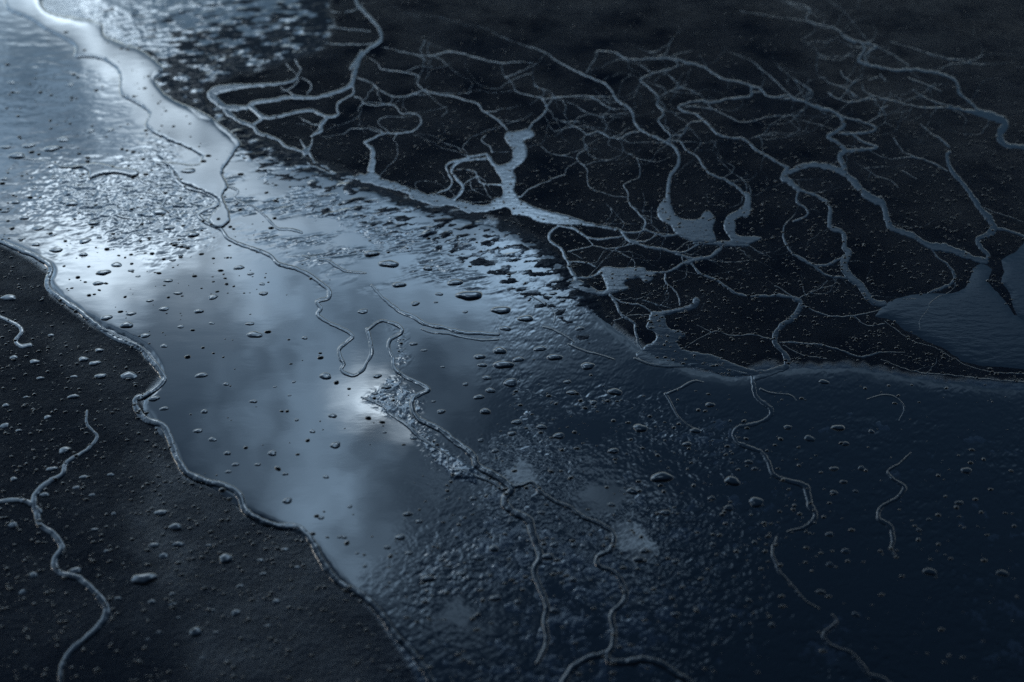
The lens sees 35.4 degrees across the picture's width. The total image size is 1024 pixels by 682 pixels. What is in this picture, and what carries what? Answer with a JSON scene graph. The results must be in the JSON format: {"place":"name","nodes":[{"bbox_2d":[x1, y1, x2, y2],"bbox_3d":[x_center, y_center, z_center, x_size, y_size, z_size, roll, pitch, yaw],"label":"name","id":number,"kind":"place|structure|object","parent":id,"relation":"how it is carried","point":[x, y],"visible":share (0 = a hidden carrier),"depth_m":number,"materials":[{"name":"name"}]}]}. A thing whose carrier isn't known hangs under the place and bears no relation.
{"place":"outdoors","nodes":[
{"label":"outdoors","id":0,"kind":"place"},
{"bbox_2d":[0,0,1023,681],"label":"ground","id":1,"kind":"structure","parent":0,"point":[192,50],"depth_m":0.94,"materials":[{"name":"black soil"}]},
{"bbox_2d":[0,294,15,300],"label":"water drop","id":2,"kind":"object","parent":1,"relation":"on","point":[9,297],"visible":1,"depth_m":0.84,"materials":[{"name":"black liquid"}]},
{"bbox_2d":[8,522,16,528],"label":"water drop","id":3,"kind":"object","parent":1,"relation":"on","point":[11,525],"visible":1,"depth_m":0.67,"materials":[{"name":"black liquid"}]},
{"bbox_2d":[0,315,32,348],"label":"rivulet","id":4,"kind":"structure","parent":1,"relation":"on","point":[17,338],"depth_m":0.81,"materials":[{"name":"black liquid"}]},
{"bbox_2d":[0,410,110,681],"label":"rivulet","id":5,"kind":"structure","parent":1,"relation":"on","point":[88,586],"depth_m":0.65,"materials":[{"name":"black liquid"}]},
{"bbox_2d":[59,446,69,453],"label":"water drop","id":6,"kind":"object","parent":1,"relation":"on","point":[62,450],"visible":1,"depth_m":0.71,"materials":[{"name":"black"}]},
{"bbox_2d":[67,394,79,398],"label":"water drop","id":7,"kind":"object","parent":1,"relation":"on","point":[73,396],"visible":1,"depth_m":0.75,"materials":[{"name":"black"}]},
{"bbox_2d":[70,567,80,573],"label":"water drop","id":8,"kind":"object","parent":1,"relation":"on","point":[76,570],"visible":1,"depth_m":0.64,"materials":[{"name":"black"}]},
{"bbox_2d":[7,157,165,204],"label":"rivulet","id":9,"kind":"structure","parent":1,"relation":"on","point":[94,170],"depth_m":0.98,"materials":[{"name":"black liquid"}]},
{"bbox_2d":[89,361,100,365],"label":"water drop","id":10,"kind":"object","parent":1,"relation":"on","point":[93,363],"visible":1,"depth_m":0.78,"materials":[{"name":"black"}]},
{"bbox_2d":[94,374,106,378],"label":"water drop","id":11,"kind":"object","parent":1,"relation":"on","point":[100,376],"visible":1,"depth_m":0.77,"materials":[{"name":"black"}]},
{"bbox_2d":[4,0,241,227],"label":"stream","id":12,"kind":"structure","parent":1,"relation":"on","point":[220,144],"depth_m":1.07,"materials":[{"name":"black liquid"}]},
{"bbox_2d":[180,168,194,172],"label":"water drop","id":13,"kind":"object","parent":12,"relation":"on","point":[189,170],"visible":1,"depth_m":0.98,"materials":[{"name":"black"}]},
{"bbox_2d":[121,371,136,379],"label":"water drop","id":14,"kind":"object","parent":1,"relation":"on","point":[130,375],"visible":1,"depth_m":0.77,"materials":[{"name":"black"}]},
{"bbox_2d":[116,214,143,227],"bbox_3d":[-0.218,-0.070,0.921,0.027,0.001,0.011,27,39,38],"label":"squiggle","id":15,"kind":"object","parent":1,"relation":"on","point":[141,219],"visible":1,"depth_m":0.92,"materials":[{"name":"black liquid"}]},
{"bbox_2d":[131,573,157,585],"bbox_3d":[-0.146,0.094,0.636,0.011,0.001,0.008,0,30,0],"label":"water drop","id":16,"kind":"object","parent":1,"relation":"on","point":[143,579],"visible":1,"depth_m":0.64,"materials":[{"name":"black"}]},
{"bbox_2d":[154,510,167,515],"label":"water drop","id":17,"kind":"object","parent":1,"relation":"on","point":[160,512],"visible":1,"depth_m":0.67,"materials":[{"name":"black"}]},
{"bbox_2d":[168,523,181,530],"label":"water drop","id":18,"kind":"object","parent":1,"relation":"on","point":[175,527],"visible":1,"depth_m":0.67,"materials":[{"name":"black liquid"}]},
{"bbox_2d":[172,541,184,546],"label":"water drop","id":19,"kind":"object","parent":1,"relation":"on","point":[177,544],"visible":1,"depth_m":0.66,"materials":[{"name":"black liquid"}]},
{"bbox_2d":[190,627,201,636],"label":"water drop","id":20,"kind":"object","parent":1,"relation":"on","point":[197,632],"visible":1,"depth_m":0.61,"materials":[{"name":"black"}]},
{"bbox_2d":[0,239,410,681],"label":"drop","id":21,"kind":"object","parent":1,"relation":"on","point":[140,662],"visible":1,"depth_m":0.65,"materials":[{"name":"black liquid"}]},
{"bbox_2d":[0,239,434,681],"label":"rivulet","id":22,"kind":"structure","parent":1,"relation":"on","point":[317,553],"depth_m":0.69,"materials":[{"name":"black liquid"}]},
{"bbox_2d":[219,553,232,563],"bbox_3d":[-0.115,0.088,0.648,0.006,0.001,0.007,0,30,0],"label":"water drop","id":23,"kind":"object","parent":1,"relation":"on","point":[225,558],"visible":1,"depth_m":0.65,"materials":[{"name":"black"}]},
{"bbox_2d":[232,609,240,616],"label":"water drop","id":24,"kind":"object","parent":1,"relation":"on","point":[236,612],"visible":1,"depth_m":0.62,"materials":[{"name":"black"}]},
{"bbox_2d":[155,161,373,377],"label":"rivulet","id":25,"kind":"structure","parent":1,"relation":"on","point":[319,282],"depth_m":0.85,"materials":[{"name":"black liquid"}]},
{"bbox_2d":[207,0,382,178],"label":"channel network","id":26,"kind":"object","parent":1,"relation":"on","point":[212,92],"visible":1,"depth_m":1.08,"materials":[{"name":"black liquid"}]},
{"bbox_2d":[228,186,366,273],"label":"rivulet","id":27,"kind":"structure","parent":1,"relation":"on","point":[333,264],"depth_m":0.91,"materials":[{"name":"black liquid"}]},
{"bbox_2d":[361,397,436,447],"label":"rivulet","id":28,"kind":"structure","parent":1,"relation":"on","point":[411,429],"depth_m":0.73,"materials":[{"name":"black liquid"}]},
{"bbox_2d":[370,284,499,341],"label":"rivulet","id":29,"kind":"structure","parent":1,"relation":"on","point":[417,319],"depth_m":0.81,"materials":[{"name":"black liquid"}]},
{"bbox_2d":[296,40,655,225],"bbox_3d":[-0.026,-0.145,1.052,0.220,0.001,0.286,7,31,13],"label":"channel network","id":30,"kind":"object","parent":1,"relation":"on","point":[505,174],"visible":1,"depth_m":0.97,"materials":[{"name":"black liquid"}]},
{"bbox_2d":[489,545,498,551],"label":"water drop","id":31,"kind":"object","parent":1,"relation":"on","point":[493,548],"visible":1,"depth_m":0.65,"materials":[{"name":"black"}]},
{"bbox_2d":[0,0,1023,681],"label":"water","id":32,"kind":"structure","parent":1,"relation":"on","point":[908,614],"depth_m":0.72,"materials":[{"name":"blue liquid"}]},
{"bbox_2d":[8,152,24,158],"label":"water drop","id":33,"kind":"object","parent":32,"relation":"on","point":[17,155],"visible":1,"depth_m":1.00,"materials":[{"name":"black"}]},
{"bbox_2d":[44,146,59,151],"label":"water drop","id":34,"kind":"object","parent":32,"relation":"on","point":[50,148],"visible":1,"depth_m":1.01,"materials":[{"name":"black"}]},
{"bbox_2d":[49,248,62,252],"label":"water drop","id":35,"kind":"object","parent":32,"relation":"on","point":[55,250],"visible":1,"depth_m":0.89,"materials":[{"name":"black"}]},
{"bbox_2d":[57,137,68,141],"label":"water drop","id":36,"kind":"object","parent":32,"relation":"on","point":[63,139],"visible":1,"depth_m":1.02,"materials":[{"name":"black"}]},
{"bbox_2d":[65,200,77,205],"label":"water drop","id":37,"kind":"object","parent":32,"relation":"on","point":[72,203],"visible":1,"depth_m":0.94,"materials":[{"name":"black"}]},
{"bbox_2d":[79,238,91,243],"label":"water drop","id":38,"kind":"object","parent":32,"relation":"on","point":[84,240],"visible":1,"depth_m":0.90,"materials":[{"name":"black"}]},
{"bbox_2d":[87,220,99,225],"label":"water drop","id":39,"kind":"object","parent":32,"relation":"on","point":[92,222],"visible":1,"depth_m":0.92,"materials":[{"name":"black"}]},
{"bbox_2d":[96,270,110,275],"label":"water drop","id":40,"kind":"object","parent":32,"relation":"on","point":[102,272],"visible":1,"depth_m":0.86,"materials":[{"name":"black"}]},
{"bbox_2d":[100,315,112,320],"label":"water drop","id":41,"kind":"object","parent":32,"relation":"on","point":[105,317],"visible":1,"depth_m":0.82,"materials":[{"name":"black liquid"}]},
{"bbox_2d":[120,321,132,327],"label":"water drop","id":42,"kind":"object","parent":32,"relation":"on","point":[127,324],"visible":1,"depth_m":0.81,"materials":[{"name":"black"}]},
{"bbox_2d":[148,396,159,401],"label":"water drop","id":43,"kind":"object","parent":32,"relation":"on","point":[153,398],"visible":1,"depth_m":0.75,"materials":[{"name":"black"}]},
{"bbox_2d":[152,208,166,214],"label":"water drop","id":44,"kind":"object","parent":32,"relation":"on","point":[158,211],"visible":1,"depth_m":0.93,"materials":[{"name":"black"}]},
{"bbox_2d":[187,231,199,237],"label":"water drop","id":45,"kind":"object","parent":32,"relation":"on","point":[191,234],"visible":1,"depth_m":0.90,"materials":[{"name":"black"}]},
{"bbox_2d":[195,372,207,377],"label":"water drop","id":46,"kind":"object","parent":32,"relation":"on","point":[201,375],"visible":1,"depth_m":0.77,"materials":[{"name":"black"}]},
{"bbox_2d":[0,31,426,557],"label":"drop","id":47,"kind":"object","parent":32,"relation":"on","point":[223,489],"visible":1,"depth_m":0.90,"materials":[{"name":"black liquid"}]},
{"bbox_2d":[246,331,262,337],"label":"water drop","id":48,"kind":"object","parent":32,"relation":"on","point":[253,334],"visible":1,"depth_m":0.80,"materials":[{"name":"black"}]},
{"bbox_2d":[282,498,291,503],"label":"water drop","id":49,"kind":"object","parent":32,"relation":"on","point":[287,501],"visible":1,"depth_m":0.68,"materials":[{"name":"black liquid"}]},
{"bbox_2d":[319,372,330,379],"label":"water drop","id":50,"kind":"object","parent":32,"relation":"on","point":[325,376],"visible":1,"depth_m":0.77,"materials":[{"name":"black"}]},
{"bbox_2d":[330,442,339,448],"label":"water drop","id":51,"kind":"object","parent":32,"relation":"on","point":[334,445],"visible":1,"depth_m":0.72,"materials":[{"name":"black liquid"}]},
{"bbox_2d":[364,251,379,256],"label":"water drop","id":52,"kind":"object","parent":32,"relation":"on","point":[370,253],"visible":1,"depth_m":0.88,"materials":[{"name":"black"}]},
{"bbox_2d":[378,260,398,267],"bbox_3d":[-0.067,-0.042,0.872,0.012,0.001,0.010,0,30,0],"label":"water drop","id":53,"kind":"object","parent":32,"relation":"on","point":[390,263],"visible":1,"depth_m":0.87,"materials":[{"name":"black"}]},
{"bbox_2d":[392,282,406,287],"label":"water drop","id":54,"kind":"object","parent":32,"relation":"on","point":[397,284],"visible":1,"depth_m":0.85,"materials":[{"name":"black"}]},
{"bbox_2d":[394,534,404,539],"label":"water drop","id":55,"kind":"object","parent":32,"relation":"on","point":[400,537],"visible":1,"depth_m":0.66,"materials":[{"name":"black"}]},
{"bbox_2d":[420,575,434,582],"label":"water drop","id":56,"kind":"object","parent":32,"relation":"on","point":[426,579],"visible":1,"depth_m":0.64,"materials":[{"name":"black"}]},
{"bbox_2d":[447,279,462,285],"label":"water drop","id":57,"kind":"object","parent":32,"relation":"on","point":[455,282],"visible":1,"depth_m":0.85,"materials":[{"name":"black"}]},
{"bbox_2d":[455,291,481,300],"bbox_3d":[-0.023,-0.024,0.840,0.015,0.002,0.011,0,30,0],"label":"water drop","id":58,"kind":"object","parent":32,"relation":"on","point":[470,295],"visible":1,"depth_m":0.84,"materials":[{"name":"black liquid"}]},
{"bbox_2d":[473,555,482,560],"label":"water drop","id":59,"kind":"object","parent":32,"relation":"on","point":[477,557],"visible":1,"depth_m":0.65,"materials":[{"name":"black"}]},
{"bbox_2d":[474,354,485,359],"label":"water drop","id":60,"kind":"object","parent":32,"relation":"on","point":[478,356],"visible":1,"depth_m":0.79,"materials":[{"name":"black"}]},
{"bbox_2d":[480,408,490,414],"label":"water drop","id":61,"kind":"object","parent":32,"relation":"on","point":[486,411],"visible":1,"depth_m":0.74,"materials":[{"name":"black liquid"}]},
{"bbox_2d":[489,595,500,600],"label":"water drop","id":62,"kind":"object","parent":32,"relation":"on","point":[495,598],"visible":1,"depth_m":0.62,"materials":[{"name":"black"}]},
{"bbox_2d":[493,347,506,353],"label":"water drop","id":63,"kind":"object","parent":32,"relation":"on","point":[498,350],"visible":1,"depth_m":0.79,"materials":[{"name":"black"}]},
{"bbox_2d":[490,306,510,314],"bbox_3d":[-0.006,-0.016,0.826,0.011,0.001,0.009,0,30,0],"label":"water drop","id":64,"kind":"object","parent":32,"relation":"on","point":[500,310],"visible":1,"depth_m":0.83,"materials":[{"name":"black"}]},
{"bbox_2d":[493,361,514,368],"bbox_3d":[-0.004,0.011,0.779,0.011,0.001,0.008,0,30,0],"label":"water drop","id":65,"kind":"object","parent":32,"relation":"on","point":[501,364],"visible":1,"depth_m":0.78,"materials":[{"name":"black"}]},
{"bbox_2d":[499,326,510,330],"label":"water drop","id":66,"kind":"object","parent":32,"relation":"on","point":[505,328],"visible":1,"depth_m":0.81,"materials":[{"name":"black"}]},
{"bbox_2d":[503,378,516,386],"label":"water drop","id":67,"kind":"object","parent":32,"relation":"on","point":[511,382],"visible":1,"depth_m":0.76,"materials":[{"name":"black"}]},
{"bbox_2d":[512,357,524,361],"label":"water drop","id":68,"kind":"object","parent":32,"relation":"on","point":[518,359],"visible":1,"depth_m":0.78,"materials":[{"name":"black"}]},
{"bbox_2d":[517,315,533,321],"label":"water drop","id":69,"kind":"object","parent":32,"relation":"on","point":[526,318],"visible":1,"depth_m":0.82,"materials":[{"name":"black"}]},
{"bbox_2d":[533,346,546,350],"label":"water drop","id":70,"kind":"object","parent":32,"relation":"on","point":[540,348],"visible":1,"depth_m":0.79,"materials":[{"name":"black"}]},
{"bbox_2d":[542,553,553,559],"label":"water drop","id":71,"kind":"object","parent":32,"relation":"on","point":[549,556],"visible":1,"depth_m":0.65,"materials":[{"name":"black liquid"}]},
{"bbox_2d":[546,354,562,360],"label":"water drop","id":72,"kind":"object","parent":32,"relation":"on","point":[552,357],"visible":1,"depth_m":0.78,"materials":[{"name":"black"}]},
{"bbox_2d":[97,0,1018,681],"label":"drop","id":73,"kind":"object","parent":32,"relation":"on","point":[631,502],"visible":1,"depth_m":0.66,"materials":[{"name":"black liquid"}]},
{"bbox_2d":[553,433,563,438],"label":"water drop","id":74,"kind":"object","parent":32,"relation":"on","point":[558,435],"visible":1,"depth_m":0.72,"materials":[{"name":"black"}]},
{"bbox_2d":[581,362,594,369],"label":"water drop","id":75,"kind":"object","parent":32,"relation":"on","point":[586,366],"visible":1,"depth_m":0.78,"materials":[{"name":"black"}]},
{"bbox_2d":[608,448,618,453],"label":"water drop","id":76,"kind":"object","parent":32,"relation":"on","point":[613,450],"visible":1,"depth_m":0.71,"materials":[{"name":"black"}]},
{"bbox_2d":[607,388,621,395],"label":"water drop","id":77,"kind":"object","parent":32,"relation":"on","point":[616,391],"visible":1,"depth_m":0.76,"materials":[{"name":"black"}]},
{"bbox_2d":[627,488,637,493],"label":"water drop","id":78,"kind":"object","parent":32,"relation":"on","point":[631,491],"visible":1,"depth_m":0.69,"materials":[{"name":"black"}]},
{"bbox_2d":[633,557,643,562],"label":"water drop","id":79,"kind":"object","parent":32,"relation":"on","point":[638,559],"visible":1,"depth_m":0.65,"materials":[{"name":"black"}]},
{"bbox_2d":[633,424,647,431],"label":"water drop","id":80,"kind":"object","parent":32,"relation":"on","point":[639,428],"visible":1,"depth_m":0.73,"materials":[{"name":"black"}]},
{"bbox_2d":[651,472,672,481],"bbox_3d":[0.065,0.059,0.697,0.010,0.001,0.008,0,30,0],"label":"water drop","id":81,"kind":"object","parent":32,"relation":"on","point":[662,477],"visible":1,"depth_m":0.69,"materials":[{"name":"black liquid"}]},
{"bbox_2d":[660,510,670,515],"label":"water drop","id":82,"kind":"object","parent":32,"relation":"on","point":[665,512],"visible":1,"depth_m":0.67,"materials":[{"name":"black"}]},
{"bbox_2d":[724,476,739,485],"bbox_3d":[0.095,0.060,0.694,0.007,0.001,0.007,0,30,0],"label":"water drop","id":83,"kind":"object","parent":32,"relation":"on","point":[731,480],"visible":1,"depth_m":0.69,"materials":[{"name":"black"}]},
{"bbox_2d":[749,497,762,507],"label":"water drop","id":84,"kind":"object","parent":32,"relation":"on","point":[755,502],"visible":1,"depth_m":0.68,"materials":[{"name":"black"}]},
{"bbox_2d":[804,435,814,441],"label":"water drop","id":85,"kind":"object","parent":32,"relation":"on","point":[808,438],"visible":1,"depth_m":0.72,"materials":[{"name":"black liquid"}]},
{"bbox_2d":[831,425,844,430],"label":"water drop","id":86,"kind":"object","parent":32,"relation":"on","point":[838,427],"visible":1,"depth_m":0.73,"materials":[{"name":"black"}]},
{"bbox_2d":[923,568,936,575],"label":"water drop","id":87,"kind":"object","parent":32,"relation":"on","point":[929,571],"visible":1,"depth_m":0.64,"materials":[{"name":"black"}]},
{"bbox_2d":[961,468,971,473],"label":"water drop","id":88,"kind":"object","parent":32,"relation":"on","point":[966,470],"visible":1,"depth_m":0.70,"materials":[{"name":"black"}]},
{"bbox_2d":[996,570,1008,576],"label":"water drop","id":89,"kind":"object","parent":32,"relation":"on","point":[1002,573],"visible":1,"depth_m":0.64,"materials":[{"name":"black"}]},
{"bbox_2d":[366,319,693,681],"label":"rivulet","id":90,"kind":"structure","parent":1,"relation":"on","point":[525,518],"depth_m":0.67,"materials":[{"name":"black liquid"}]},
{"bbox_2d":[531,295,614,359],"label":"rivulet","id":91,"kind":"structure","parent":1,"relation":"on","point":[570,339],"depth_m":0.80,"materials":[{"name":"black liquid"}]},
{"bbox_2d":[415,15,766,255],"bbox_3d":[0.077,-0.177,1.108,0.206,0.001,0.504,-11,32,-18],"label":"channel network","id":92,"kind":"object","parent":1,"relation":"on","point":[705,226],"visible":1,"depth_m":0.97,"materials":[{"name":"black liquid"}]},
{"bbox_2d":[209,0,1023,384],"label":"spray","id":93,"kind":"object","parent":1,"relation":"on","point":[723,206],"visible":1,"depth_m":0.93,"materials":[{"name":"black liquid"}]},
{"bbox_2d":[664,380,703,428],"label":"rivulet","id":94,"kind":"structure","parent":1,"relation":"on","point":[675,390],"depth_m":0.76,"materials":[{"name":"black liquid"}]},
{"bbox_2d":[633,357,746,375],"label":"rivulet","id":95,"kind":"structure","parent":1,"relation":"on","point":[675,366],"depth_m":0.78,"materials":[{"name":"black liquid"}]},
{"bbox_2d":[547,193,904,380],"bbox_3d":[0.109,-0.031,0.854,0.154,0.002,0.199,-10,31,-17],"label":"channel network","id":96,"kind":"object","parent":1,"relation":"on","point":[648,353],"visible":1,"depth_m":0.84,"materials":[{"name":"black liquid"}]},
{"bbox_2d":[759,388,796,400],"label":"rivulet","id":97,"kind":"structure","parent":1,"relation":"on","point":[763,390],"depth_m":0.76,"materials":[{"name":"black liquid"}]},
{"bbox_2d":[732,374,888,681],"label":"rivulet","id":98,"kind":"structure","parent":1,"relation":"on","point":[811,507],"depth_m":0.68,"materials":[{"name":"black liquid"}]},
{"bbox_2d":[670,21,1023,382],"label":"channel network","id":99,"kind":"object","parent":1,"relation":"on","point":[881,203],"visible":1,"depth_m":0.95,"materials":[{"name":"black liquid"}]},
{"bbox_2d":[741,0,1023,178],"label":"channel network","id":100,"kind":"object","parent":1,"relation":"on","point":[996,118],"visible":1,"depth_m":1.09,"materials":[{"name":"black liquid"}]},
{"bbox_2d":[867,394,904,420],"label":"rivulet","id":101,"kind":"structure","parent":1,"relation":"on","point":[899,400],"depth_m":0.75,"materials":[{"name":"black liquid"}]},
{"bbox_2d":[876,452,910,558],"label":"rivulet","id":102,"kind":"structure","parent":1,"relation":"on","point":[889,526],"depth_m":0.68,"materials":[{"name":"black liquid"}]},
{"bbox_2d":[875,264,1023,368],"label":"puddle","id":103,"kind":"object","parent":1,"relation":"on","point":[976,321],"visible":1,"depth_m":0.82,"materials":[{"name":"blue liquid"}]},
{"bbox_2d":[893,124,1023,259],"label":"channel network","id":104,"kind":"object","parent":1,"relation":"on","point":[988,216],"visible":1,"depth_m":0.93,"materials":[{"name":"black liquid"}]},
{"bbox_2d":[1001,243,1023,320],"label":"puddle","id":105,"kind":"object","parent":1,"relation":"on","point":[1012,281],"visible":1,"depth_m":0.86,"materials":[{"name":"blue liquid"}]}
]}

